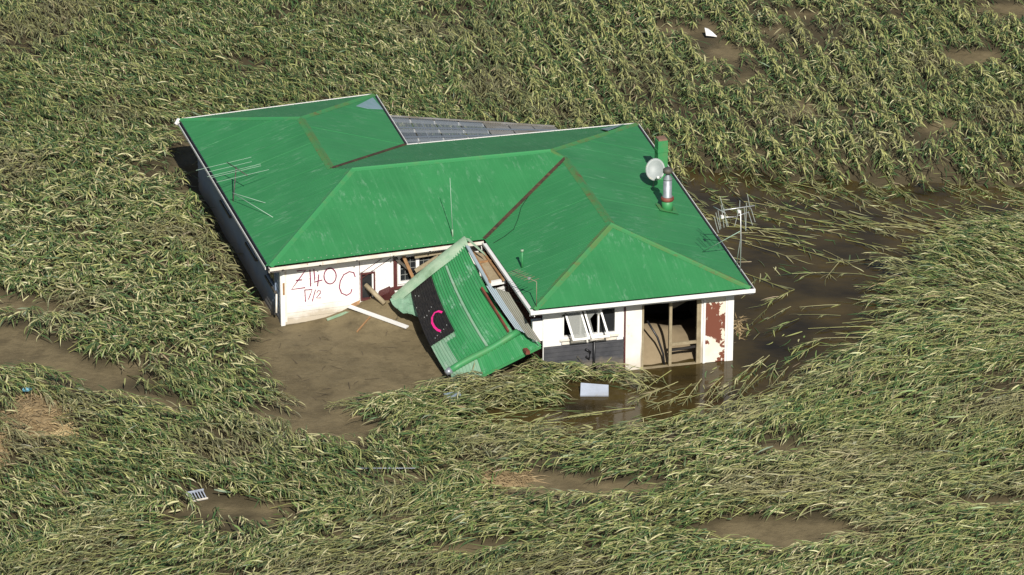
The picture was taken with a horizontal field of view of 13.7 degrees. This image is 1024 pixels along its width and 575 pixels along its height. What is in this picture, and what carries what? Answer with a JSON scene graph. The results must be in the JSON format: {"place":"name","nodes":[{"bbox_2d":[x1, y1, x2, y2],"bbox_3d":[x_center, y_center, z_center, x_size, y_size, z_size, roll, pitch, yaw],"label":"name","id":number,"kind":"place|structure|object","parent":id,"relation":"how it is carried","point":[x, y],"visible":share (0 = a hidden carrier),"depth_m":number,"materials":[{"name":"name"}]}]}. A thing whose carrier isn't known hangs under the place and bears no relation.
{"place":"outdoors","nodes":[
{"label":"outdoors","id":0,"kind":"place"},
{"bbox_2d":[0,0,1023,574],"bbox_3d":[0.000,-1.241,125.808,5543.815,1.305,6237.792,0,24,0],"label":"ground","id":1,"kind":"structure","parent":0,"point":[408,356],"depth_m":119.31,"materials":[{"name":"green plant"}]},
{"bbox_2d":[0,429,15,471],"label":"debris heap","id":2,"kind":"object","parent":1,"relation":"on","point":[2,448],"visible":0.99,"depth_m":112.79,"materials":[{"name":"plant"}]},
{"bbox_2d":[0,389,71,443],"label":"debris heap","id":3,"kind":"object","parent":1,"relation":"on","point":[35,414],"visible":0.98,"depth_m":114.55,"materials":[{"name":"plant"}]},
{"bbox_2d":[22,387,31,391],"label":"bottle","id":4,"kind":"object","parent":3,"relation":"on","point":[24,389],"visible":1,"depth_m":115.75,"materials":[{"name":"plastic"}]},
{"bbox_2d":[9,472,64,488],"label":"debris heap","id":5,"kind":"object","parent":1,"relation":"on","point":[25,478],"visible":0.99,"depth_m":111.15,"materials":[{"name":"plant"}]},
{"bbox_2d":[42,421,82,446],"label":"debris heap","id":6,"kind":"object","parent":1,"relation":"on","point":[66,427],"visible":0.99,"depth_m":113.60,"materials":[{"name":"plant"}]},
{"bbox_2d":[187,489,207,501],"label":"crate","id":7,"kind":"object","parent":1,"relation":"on","point":[197,491],"visible":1,"depth_m":110.27,"materials":[{"name":"white paint"}]},
{"bbox_2d":[219,409,268,422],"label":"maize plant","id":8,"kind":"object","parent":1,"relation":"on","point":[246,414],"visible":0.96,"depth_m":114.42,"materials":[{"name":"green plant"}]},
{"bbox_2d":[259,388,298,406],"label":"maize plant","id":9,"kind":"object","parent":1,"relation":"on","point":[284,393],"visible":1,"depth_m":115.75,"materials":[{"name":"green plant"}]},
{"bbox_2d":[263,391,296,405],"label":"maize plant","id":10,"kind":"object","parent":1,"relation":"on","point":[283,397],"visible":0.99,"depth_m":115.47,"materials":[{"name":"green plant"}]},
{"bbox_2d":[268,404,299,414],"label":"maize plant","id":11,"kind":"object","parent":1,"relation":"on","point":[281,408],"visible":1,"depth_m":114.97,"materials":[{"name":"green plant"}]},
{"bbox_2d":[274,393,305,405],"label":"maize plant","id":12,"kind":"object","parent":1,"relation":"on","point":[295,399],"visible":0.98,"depth_m":115.42,"materials":[{"name":"green plant"}]},
{"bbox_2d":[293,432,337,446],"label":"maize plant","id":13,"kind":"object","parent":1,"relation":"on","point":[312,436],"visible":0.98,"depth_m":113.44,"materials":[{"name":"green plant"}]},
{"bbox_2d":[326,311,347,320],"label":"flashing strip","id":14,"kind":"object","parent":1,"relation":"on","point":[337,315],"visible":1,"depth_m":120.60,"materials":[{"name":"green metal"}]},
{"bbox_2d":[256,316,438,415],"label":"twigs","id":15,"kind":"object","parent":1,"relation":"on","point":[332,360],"visible":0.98,"depth_m":118.53,"materials":[{"name":"brown wood"}]},
{"bbox_2d":[356,316,370,331],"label":"batten","id":16,"kind":"object","parent":1,"relation":"on","point":[368,318],"visible":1,"depth_m":120.01,"materials":[{"name":"brown wood"}]},
{"bbox_2d":[364,283,385,304],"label":"log","id":17,"kind":"object","parent":1,"relation":"on","point":[374,293],"visible":1,"depth_m":120.59,"materials":[{"name":"beige wood"}]},
{"bbox_2d":[348,305,408,328],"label":"plank","id":18,"kind":"object","parent":1,"relation":"on","point":[380,317],"visible":1,"depth_m":120.24,"materials":[{"name":"white paint"}]},
{"bbox_2d":[368,414,395,439],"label":"maize plant","id":19,"kind":"object","parent":1,"relation":"on","point":[381,424],"visible":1,"depth_m":113.95,"materials":[{"name":"green plant"}]},
{"bbox_2d":[379,286,394,299],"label":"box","id":20,"kind":"object","parent":1,"relation":"on","point":[387,293],"visible":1,"depth_m":120.63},
{"bbox_2d":[370,420,412,443],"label":"maize plant","id":21,"kind":"object","parent":1,"relation":"on","point":[387,429],"visible":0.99,"depth_m":113.89,"materials":[{"name":"green plant"}]},
{"bbox_2d":[443,391,460,400],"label":"metal sheet","id":22,"kind":"object","parent":1,"relation":"on","point":[455,394],"visible":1,"depth_m":115.85,"materials":[{"name":"grey metal"}]},
{"bbox_2d":[174,93,755,377],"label":"house","id":23,"kind":"structure","parent":1,"relation":"on","point":[579,220],"depth_m":121.46,"materials":[{"name":"green paint"}]},
{"bbox_2d":[219,197,231,217],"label":"window","id":24,"kind":"structure","parent":23,"relation":"in","point":[221,201],"depth_m":125.98,"materials":[{"name":"black glass"}]},
{"bbox_2d":[199,157,271,216],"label":"tv aerial","id":25,"kind":"object","parent":23,"relation":"attached to","point":[236,169],"visible":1,"depth_m":123.24,"materials":[{"name":"metal"}]},
{"bbox_2d":[245,239,257,260],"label":"window","id":26,"kind":"structure","parent":23,"relation":"in","point":[247,244],"depth_m":123.08,"materials":[{"name":"black glass"}]},
{"bbox_2d":[264,270,276,292],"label":"window","id":27,"kind":"structure","parent":23,"relation":"in","point":[269,279],"depth_m":120.88,"materials":[{"name":"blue glass"}]},
{"bbox_2d":[360,271,374,300],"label":"window","id":28,"kind":"structure","parent":23,"relation":"in","point":[370,278],"depth_m":120.80,"materials":[{"name":"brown glass"}]},
{"bbox_2d":[391,254,439,289],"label":"window","id":29,"kind":"structure","parent":23,"relation":"in","point":[404,276],"depth_m":120.98,"materials":[{"name":"white paint"}]},
{"bbox_2d":[450,184,453,236],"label":"whip aerial","id":30,"kind":"object","parent":23,"relation":"on","point":[451,212],"visible":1,"depth_m":120.51,"materials":[{"name":"grey metal"}]},
{"bbox_2d":[390,236,541,388],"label":"collapsed porch","id":31,"kind":"object","parent":23,"relation":"attached to","point":[445,298],"visible":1,"depth_m":118.37,"materials":[{"name":"green paint"}]},
{"bbox_2d":[508,269,538,306],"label":"tv aerial","id":32,"kind":"object","parent":23,"relation":"attached to","point":[528,277],"visible":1,"depth_m":116.45,"materials":[{"name":"silver metal"}]},
{"bbox_2d":[560,308,618,341],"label":"window","id":33,"kind":"structure","parent":23,"relation":"in","point":[610,315],"depth_m":117.63,"materials":[{"name":"white paint"}]},
{"bbox_2d":[646,158,664,186],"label":"satellite dish","id":34,"kind":"object","parent":23,"relation":"attached to","point":[654,168],"visible":0.98,"depth_m":123.25,"materials":[{"name":"white paint"}]},
{"bbox_2d":[641,299,701,368],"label":"sliding door","id":35,"kind":"structure","parent":23,"relation":"in","point":[699,302],"depth_m":118.47,"materials":[{"name":"white wood"}]},
{"bbox_2d":[703,194,754,271],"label":"tv aerial","id":36,"kind":"object","parent":23,"relation":"attached to","point":[725,217],"visible":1,"depth_m":118.39,"materials":[{"name":"silver metal"}]},
{"bbox_2d":[438,462,548,491],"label":"debris heap","id":37,"kind":"object","parent":1,"relation":"on","point":[507,479],"visible":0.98,"depth_m":111.29,"materials":[{"name":"plant"}]},
{"bbox_2d":[0,0,1023,574],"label":"flattened maize","id":38,"kind":"object","parent":1,"relation":"on","point":[212,314],"visible":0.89,"depth_m":119.83,"materials":[{"name":"green plant"}]},
{"bbox_2d":[361,468,417,468],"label":"pole","id":39,"kind":"object","parent":38,"relation":"on","point":[390,468],"visible":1,"depth_m":111.27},
{"bbox_2d":[0,0,1023,574],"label":"maize stalks","id":40,"kind":"object","parent":1,"relation":"on","point":[726,420],"visible":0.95,"depth_m":115.93,"materials":[{"name":"green plant"}]},
{"bbox_2d":[643,317,695,364],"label":"silt heap","id":41,"kind":"object","parent":1,"relation":"on","point":[684,330],"visible":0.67,"depth_m":119.27,"materials":[{"name":"beige soil"}]},
{"bbox_2d":[705,28,716,36],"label":"white scrap","id":42,"kind":"object","parent":1,"relation":"on","point":[708,32],"visible":1,"depth_m":141.19,"materials":[{"name":"paint"}]},
{"bbox_2d":[733,313,748,339],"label":"debris heap","id":43,"kind":"object","parent":1,"relation":"on","point":[738,325],"visible":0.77,"depth_m":120.93,"materials":[{"name":"plant"}]},
{"bbox_2d":[800,176,821,193],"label":"maize plant","id":44,"kind":"object","parent":1,"relation":"on","point":[813,186],"visible":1,"depth_m":130.26,"materials":[{"name":"green plant"}]},
{"bbox_2d":[445,167,1023,451],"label":"flood water","id":45,"kind":"structure","parent":0,"point":[809,291],"depth_m":123.44,"materials":[{"name":"brown liquid"}]},
{"bbox_2d":[519,401,560,412],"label":"maize plant","id":46,"kind":"object","parent":45,"relation":"on","point":[537,405],"visible":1,"depth_m":116.12,"materials":[{"name":"green plant"}]},
{"bbox_2d":[543,423,596,434],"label":"maize plant","id":47,"kind":"object","parent":45,"relation":"on","point":[575,427],"visible":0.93,"depth_m":114.95,"materials":[{"name":"green plant"}]},
{"bbox_2d":[544,412,601,425],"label":"maize plant","id":48,"kind":"object","parent":45,"relation":"on","point":[574,416],"visible":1,"depth_m":115.62,"materials":[{"name":"green plant"}]},
{"bbox_2d":[555,410,610,421],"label":"maize plant","id":49,"kind":"object","parent":45,"relation":"on","point":[582,414],"visible":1,"depth_m":115.67,"materials":[{"name":"green plant"}]},
{"bbox_2d":[580,383,608,396],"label":"board","id":50,"kind":"object","parent":45,"relation":"on","point":[593,390],"visible":1,"depth_m":116.92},
{"bbox_2d":[572,406,634,420],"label":"maize plant","id":51,"kind":"object","parent":45,"relation":"on","point":[606,410],"visible":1,"depth_m":115.91,"materials":[{"name":"green plant"}]},
{"bbox_2d":[630,370,671,393],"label":"maize plant","id":52,"kind":"object","parent":45,"relation":"on","point":[653,382],"visible":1,"depth_m":117.57,"materials":[{"name":"green plant"}]},
{"bbox_2d":[678,378,701,405],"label":"maize plant","id":53,"kind":"object","parent":45,"relation":"on","point":[691,392],"visible":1,"depth_m":117.06,"materials":[{"name":"green plant"}]},
{"bbox_2d":[685,189,708,206],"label":"maize plant","id":54,"kind":"object","parent":45,"relation":"on","point":[694,195],"visible":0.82,"depth_m":129.56,"materials":[{"name":"green plant"}]},
{"bbox_2d":[697,382,720,406],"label":"maize plant","id":55,"kind":"object","parent":45,"relation":"on","point":[711,397],"visible":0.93,"depth_m":116.62,"materials":[{"name":"green plant"}]},
{"bbox_2d":[712,382,737,402],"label":"maize plant","id":56,"kind":"object","parent":45,"relation":"on","point":[726,391],"visible":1,"depth_m":117.09,"materials":[{"name":"green plant"}]},
{"bbox_2d":[706,214,746,229],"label":"maize plant","id":57,"kind":"object","parent":45,"relation":"on","point":[729,222],"visible":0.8,"depth_m":127.77,"materials":[{"name":"green plant"}]},
{"bbox_2d":[725,184,749,209],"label":"maize plant","id":58,"kind":"object","parent":45,"relation":"on","point":[735,192],"visible":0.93,"depth_m":129.86,"materials":[{"name":"green plant"}]},
{"bbox_2d":[723,215,754,224],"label":"maize plant","id":59,"kind":"object","parent":45,"relation":"on","point":[741,220],"visible":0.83,"depth_m":127.89,"materials":[{"name":"green plant"}]},
{"bbox_2d":[732,374,757,400],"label":"maize plant","id":60,"kind":"object","parent":45,"relation":"on","point":[745,389],"visible":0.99,"depth_m":117.04,"materials":[{"name":"green plant"}]},
{"bbox_2d":[720,221,781,236],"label":"maize plant","id":61,"kind":"object","parent":45,"relation":"on","point":[755,229],"visible":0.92,"depth_m":127.23,"materials":[{"name":"green plant"}]},
{"bbox_2d":[727,226,786,231],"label":"maize plant","id":62,"kind":"object","parent":45,"relation":"on","point":[765,228],"visible":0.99,"depth_m":127.37,"materials":[{"name":"green plant"}]},
{"bbox_2d":[492,169,1023,443],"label":"floating leaves","id":63,"kind":"object","parent":45,"relation":"on","point":[786,204],"visible":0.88,"depth_m":126.04,"materials":[{"name":"green plant"}]},
{"bbox_2d":[751,173,777,196],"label":"maize plant","id":64,"kind":"object","parent":45,"relation":"on","point":[765,184],"visible":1,"depth_m":130.37,"materials":[{"name":"green plant"}]},
{"bbox_2d":[744,273,792,290],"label":"maize plant","id":65,"kind":"object","parent":45,"relation":"on","point":[769,282],"visible":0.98,"depth_m":123.75,"materials":[{"name":"green plant"}]},
{"bbox_2d":[746,237,792,245],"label":"maize plant","id":66,"kind":"object","parent":45,"relation":"on","point":[772,242],"visible":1,"depth_m":126.40,"materials":[{"name":"green plant"}]},
{"bbox_2d":[744,234,810,244],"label":"maize plant","id":67,"kind":"object","parent":45,"relation":"on","point":[772,236],"visible":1,"depth_m":126.78,"materials":[{"name":"green plant"}]},
{"bbox_2d":[766,366,788,386],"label":"maize plant","id":68,"kind":"object","parent":45,"relation":"on","point":[780,375],"visible":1,"depth_m":117.98,"materials":[{"name":"green plant"}]},
{"bbox_2d":[745,243,809,263],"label":"maize plant","id":69,"kind":"object","parent":45,"relation":"on","point":[777,253],"visible":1,"depth_m":125.50,"materials":[{"name":"green plant"}]},
{"bbox_2d":[764,202,809,215],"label":"maize plant","id":70,"kind":"object","parent":45,"relation":"on","point":[802,212],"visible":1,"depth_m":128.74,"materials":[{"name":"green plant"}]},
{"bbox_2d":[765,230,815,238],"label":"maize plant","id":71,"kind":"object","parent":45,"relation":"on","point":[793,234],"visible":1,"depth_m":126.91,"materials":[{"name":"green plant"}]},
{"bbox_2d":[786,188,834,201],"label":"maize plant","id":72,"kind":"object","parent":45,"relation":"on","point":[810,194],"visible":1,"depth_m":129.72,"materials":[{"name":"green plant"}]},
{"bbox_2d":[789,313,840,318],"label":"maize plant","id":73,"kind":"object","parent":45,"relation":"on","point":[820,315],"visible":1,"depth_m":121.67,"materials":[{"name":"green plant"}]},
{"bbox_2d":[798,200,834,219],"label":"maize plant","id":74,"kind":"object","parent":45,"relation":"on","point":[815,208],"visible":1,"depth_m":128.84,"materials":[{"name":"green plant"}]},
{"bbox_2d":[807,178,832,194],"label":"maize plant","id":75,"kind":"object","parent":45,"relation":"on","point":[826,190],"visible":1,"depth_m":130.17,"materials":[{"name":"green plant"}]},
{"bbox_2d":[798,249,848,264],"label":"maize plant","id":76,"kind":"object","parent":45,"relation":"on","point":[824,256],"visible":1,"depth_m":125.44,"materials":[{"name":"green plant"}]},
{"bbox_2d":[802,218,856,231],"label":"maize plant","id":77,"kind":"object","parent":45,"relation":"on","point":[833,223],"visible":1,"depth_m":127.69,"materials":[{"name":"green plant"}]},
{"bbox_2d":[806,337,861,340],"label":"maize plant","id":78,"kind":"object","parent":45,"relation":"on","point":[837,337],"visible":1,"depth_m":120.24,"materials":[{"name":"green plant"}]},
{"bbox_2d":[814,185,853,202],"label":"maize plant","id":79,"kind":"object","parent":45,"relation":"on","point":[836,194],"visible":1,"depth_m":129.68,"materials":[{"name":"green plant"}]},
{"bbox_2d":[817,272,858,276],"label":"maize plant","id":80,"kind":"object","parent":45,"relation":"on","point":[841,274],"visible":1,"depth_m":124.36,"materials":[{"name":"green plant"}]},
{"bbox_2d":[813,225,864,231],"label":"maize plant","id":81,"kind":"object","parent":45,"relation":"on","point":[837,227],"visible":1,"depth_m":127.45,"materials":[{"name":"green plant"}]},
{"bbox_2d":[808,323,872,333],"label":"maize plant","id":82,"kind":"object","parent":45,"relation":"on","point":[844,326],"visible":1,"depth_m":120.92,"materials":[{"name":"green plant"}]},
{"bbox_2d":[825,213,863,230],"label":"maize plant","id":83,"kind":"object","parent":45,"relation":"on","point":[846,222],"visible":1,"depth_m":127.90,"materials":[{"name":"green plant"}]},
{"bbox_2d":[823,206,866,220],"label":"maize plant","id":84,"kind":"object","parent":45,"relation":"on","point":[845,213],"visible":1,"depth_m":128.40,"materials":[{"name":"green plant"}]},
{"bbox_2d":[828,207,865,226],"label":"maize plant","id":85,"kind":"object","parent":45,"relation":"on","point":[857,221],"visible":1,"depth_m":128.20,"materials":[{"name":"green plant"}]},
{"bbox_2d":[818,258,876,265],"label":"maize plant","id":86,"kind":"object","parent":45,"relation":"on","point":[850,260],"visible":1,"depth_m":125.18,"materials":[{"name":"green plant"}]},
{"bbox_2d":[836,184,881,210],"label":"maize plant","id":87,"kind":"object","parent":45,"relation":"on","point":[859,197],"visible":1,"depth_m":129.43,"materials":[{"name":"green plant"}]},
{"bbox_2d":[850,214,884,228],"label":"maize plant","id":88,"kind":"object","parent":45,"relation":"on","point":[869,220],"visible":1,"depth_m":127.97,"materials":[{"name":"green plant"}]},
{"bbox_2d":[846,316,897,324],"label":"maize plant","id":89,"kind":"object","parent":45,"relation":"on","point":[871,320],"visible":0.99,"depth_m":121.30,"materials":[{"name":"green plant"}]},
{"bbox_2d":[848,225,903,230],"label":"maize plant","id":90,"kind":"object","parent":45,"relation":"on","point":[870,226],"visible":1,"depth_m":127.50,"materials":[{"name":"green plant"}]},
{"bbox_2d":[873,200,908,222],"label":"maize plant","id":91,"kind":"object","parent":45,"relation":"on","point":[890,210],"visible":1,"depth_m":128.56,"materials":[{"name":"green plant"}]},
{"bbox_2d":[865,222,919,228],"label":"maize plant","id":92,"kind":"object","parent":45,"relation":"on","point":[889,223],"visible":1,"depth_m":127.70,"materials":[{"name":"green plant"}]},
{"bbox_2d":[879,205,924,222],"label":"maize plant","id":93,"kind":"object","parent":45,"relation":"on","point":[914,218],"visible":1,"depth_m":128.29,"materials":[{"name":"green plant"}]},
{"bbox_2d":[883,217,927,227],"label":"maize plant","id":94,"kind":"object","parent":45,"relation":"on","point":[904,221],"visible":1,"depth_m":127.89,"materials":[{"name":"green plant"}]},
{"bbox_2d":[880,226,933,232],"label":"maize plant","id":95,"kind":"object","parent":45,"relation":"on","point":[909,228],"visible":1,"depth_m":127.36,"materials":[{"name":"green plant"}]},
{"bbox_2d":[907,205,936,217],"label":"maize plant","id":96,"kind":"object","parent":45,"relation":"on","point":[922,212],"visible":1,"depth_m":128.47,"materials":[{"name":"green plant"}]},
{"bbox_2d":[927,220,979,225],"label":"maize plant","id":97,"kind":"object","parent":45,"relation":"on","point":[957,223],"visible":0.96,"depth_m":127.77,"materials":[{"name":"green plant"}]},
{"bbox_2d":[947,184,982,202],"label":"maize plant","id":98,"kind":"object","parent":45,"relation":"on","point":[966,193],"visible":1,"depth_m":129.80,"materials":[{"name":"green plant"}]}
]}

